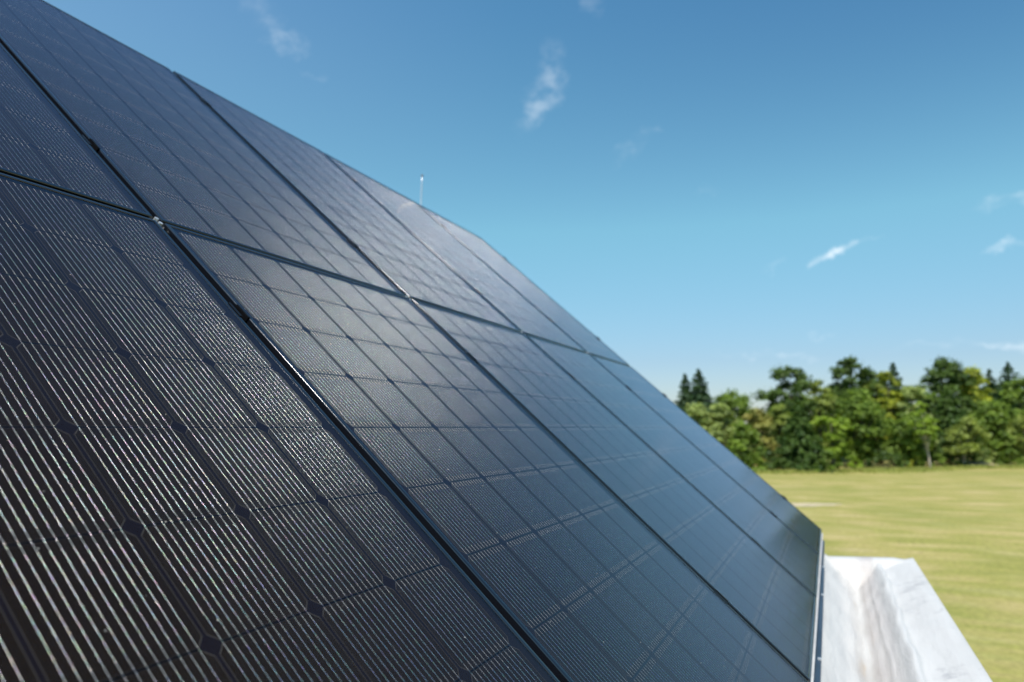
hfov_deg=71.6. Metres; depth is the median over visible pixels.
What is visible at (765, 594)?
solar panel
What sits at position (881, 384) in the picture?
broadleaf tree
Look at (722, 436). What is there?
broadleaf tree
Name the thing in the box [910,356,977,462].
broadleaf tree
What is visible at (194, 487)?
solar panel
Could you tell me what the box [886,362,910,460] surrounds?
spruce
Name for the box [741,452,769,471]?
bush
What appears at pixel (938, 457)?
bush
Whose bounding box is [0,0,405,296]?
solar panel
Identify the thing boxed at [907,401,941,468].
sapling
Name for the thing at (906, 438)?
broadleaf tree
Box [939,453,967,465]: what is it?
bush
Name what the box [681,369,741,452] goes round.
spruce
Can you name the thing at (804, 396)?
broadleaf tree
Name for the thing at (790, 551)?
solar panel
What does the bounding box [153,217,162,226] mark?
corner clip
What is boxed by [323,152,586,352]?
solar panel
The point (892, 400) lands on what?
broadleaf tree
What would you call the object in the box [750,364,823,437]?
broadleaf tree
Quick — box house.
[810,533,991,681]
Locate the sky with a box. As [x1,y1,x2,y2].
[44,0,1023,423]
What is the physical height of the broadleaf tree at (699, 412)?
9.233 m
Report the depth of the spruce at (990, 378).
129.73 m
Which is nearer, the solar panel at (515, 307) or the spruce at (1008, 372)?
the solar panel at (515, 307)
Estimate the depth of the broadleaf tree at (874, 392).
127.13 m
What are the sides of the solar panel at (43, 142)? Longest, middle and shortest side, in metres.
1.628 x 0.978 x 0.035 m
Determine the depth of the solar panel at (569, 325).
4.98 m
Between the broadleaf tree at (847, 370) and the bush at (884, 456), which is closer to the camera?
the bush at (884, 456)
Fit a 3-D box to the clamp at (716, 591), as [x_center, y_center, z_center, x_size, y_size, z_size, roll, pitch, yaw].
[0.560,0.697,1.922,0.044,0.022,0.028,42,11,22]
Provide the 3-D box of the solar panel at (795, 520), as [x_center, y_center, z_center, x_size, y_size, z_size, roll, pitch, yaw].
[1.211,0.653,4.392,1.628,0.035,0.978,42,11,22]
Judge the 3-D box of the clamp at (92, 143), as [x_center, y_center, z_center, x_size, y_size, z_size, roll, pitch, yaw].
[-0.985,-0.456,1.652,0.044,0.022,0.028,42,11,22]
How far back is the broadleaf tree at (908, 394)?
105.09 m
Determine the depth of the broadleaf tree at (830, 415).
121.57 m
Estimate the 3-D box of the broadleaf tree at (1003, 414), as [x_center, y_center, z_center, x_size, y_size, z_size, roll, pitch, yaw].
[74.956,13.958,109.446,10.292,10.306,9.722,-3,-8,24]
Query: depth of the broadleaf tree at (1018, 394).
116.08 m
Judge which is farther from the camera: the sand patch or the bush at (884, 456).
the bush at (884, 456)
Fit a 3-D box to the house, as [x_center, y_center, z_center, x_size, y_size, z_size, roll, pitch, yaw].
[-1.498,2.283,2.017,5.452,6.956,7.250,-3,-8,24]
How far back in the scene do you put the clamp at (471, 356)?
2.31 m
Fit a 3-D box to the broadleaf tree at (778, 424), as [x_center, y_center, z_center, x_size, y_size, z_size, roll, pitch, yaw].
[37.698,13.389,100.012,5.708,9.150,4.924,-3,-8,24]
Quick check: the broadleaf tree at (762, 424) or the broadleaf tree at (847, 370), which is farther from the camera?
the broadleaf tree at (847, 370)
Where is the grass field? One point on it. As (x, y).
(957, 535)
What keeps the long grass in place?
on the grass field
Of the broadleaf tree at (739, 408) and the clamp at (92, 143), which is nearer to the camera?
the clamp at (92, 143)
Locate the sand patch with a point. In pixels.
(810, 504)
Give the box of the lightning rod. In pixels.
[420,174,422,205]
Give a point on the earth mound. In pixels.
(980, 463)
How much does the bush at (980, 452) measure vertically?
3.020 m
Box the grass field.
[752,437,1023,681]
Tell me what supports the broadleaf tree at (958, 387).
on the grass field
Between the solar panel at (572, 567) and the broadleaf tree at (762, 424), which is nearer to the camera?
the solar panel at (572, 567)
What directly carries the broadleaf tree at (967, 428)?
on the grass field
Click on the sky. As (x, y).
(732, 191)
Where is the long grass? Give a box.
[755,464,1023,474]
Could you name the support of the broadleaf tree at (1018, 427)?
on the grass field
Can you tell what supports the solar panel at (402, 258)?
attached to the mounting rail
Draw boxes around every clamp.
[81,134,100,151]
[228,302,250,322]
[347,239,357,248]
[465,352,476,361]
[714,589,727,602]
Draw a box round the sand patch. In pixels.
[791,503,838,506]
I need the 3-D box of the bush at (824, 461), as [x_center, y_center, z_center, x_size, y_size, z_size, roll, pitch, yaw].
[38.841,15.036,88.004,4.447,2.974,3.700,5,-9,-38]
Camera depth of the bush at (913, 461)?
95.40 m
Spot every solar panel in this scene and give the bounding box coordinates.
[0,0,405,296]
[0,43,152,218]
[0,173,559,681]
[162,223,807,681]
[173,71,520,331]
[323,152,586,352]
[411,299,816,681]
[418,204,629,365]
[525,334,819,596]
[590,354,821,554]
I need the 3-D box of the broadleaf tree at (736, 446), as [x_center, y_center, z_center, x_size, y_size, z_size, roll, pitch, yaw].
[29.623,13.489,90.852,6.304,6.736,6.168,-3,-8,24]
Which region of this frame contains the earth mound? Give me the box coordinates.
[954,462,998,465]
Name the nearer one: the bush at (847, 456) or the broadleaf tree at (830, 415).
the bush at (847, 456)
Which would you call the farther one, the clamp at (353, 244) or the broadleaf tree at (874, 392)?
the broadleaf tree at (874, 392)
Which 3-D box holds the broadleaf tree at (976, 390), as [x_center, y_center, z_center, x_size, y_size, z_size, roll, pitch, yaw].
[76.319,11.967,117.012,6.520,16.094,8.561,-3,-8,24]
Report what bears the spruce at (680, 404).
on the grass field
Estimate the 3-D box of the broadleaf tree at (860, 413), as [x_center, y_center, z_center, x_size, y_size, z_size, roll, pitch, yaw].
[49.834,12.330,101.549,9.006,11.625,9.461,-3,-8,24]
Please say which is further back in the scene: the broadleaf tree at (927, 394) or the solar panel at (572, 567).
the broadleaf tree at (927, 394)
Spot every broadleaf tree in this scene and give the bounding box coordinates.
[684,402,715,436]
[705,402,740,446]
[711,388,761,445]
[725,420,769,468]
[741,407,779,465]
[747,430,779,457]
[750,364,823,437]
[764,404,791,457]
[796,379,838,459]
[799,393,832,429]
[809,392,858,459]
[809,416,854,464]
[827,354,883,463]
[829,387,894,466]
[851,378,890,438]
[859,374,898,464]
[876,371,902,464]
[878,412,937,466]
[891,385,940,463]
[904,385,940,413]
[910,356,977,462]
[931,377,981,405]
[940,415,992,463]
[954,365,997,446]
[967,399,1023,462]
[995,377,1023,443]
[995,414,1023,462]
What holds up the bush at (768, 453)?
on the grass field
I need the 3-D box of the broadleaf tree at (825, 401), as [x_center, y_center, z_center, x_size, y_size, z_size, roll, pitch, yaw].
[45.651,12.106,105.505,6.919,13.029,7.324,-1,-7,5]
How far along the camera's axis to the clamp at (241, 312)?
1.41 m
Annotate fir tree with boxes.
[770,400,834,472]
[922,388,989,463]
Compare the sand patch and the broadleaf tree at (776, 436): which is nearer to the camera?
the sand patch
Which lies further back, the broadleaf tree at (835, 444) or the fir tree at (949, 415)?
the fir tree at (949, 415)
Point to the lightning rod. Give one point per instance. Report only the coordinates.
(421, 191)
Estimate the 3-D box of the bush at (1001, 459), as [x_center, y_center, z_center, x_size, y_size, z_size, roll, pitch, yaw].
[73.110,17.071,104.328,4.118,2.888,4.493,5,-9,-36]
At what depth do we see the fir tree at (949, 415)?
106.36 m
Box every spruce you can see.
[673,373,693,410]
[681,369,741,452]
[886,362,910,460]
[982,369,1001,400]
[986,362,1023,433]
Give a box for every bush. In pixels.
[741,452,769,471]
[754,447,790,469]
[812,451,843,472]
[834,452,863,468]
[865,449,909,467]
[906,454,924,467]
[928,453,946,465]
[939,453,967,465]
[968,447,996,463]
[995,447,1023,464]
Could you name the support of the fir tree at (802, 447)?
on the grass field

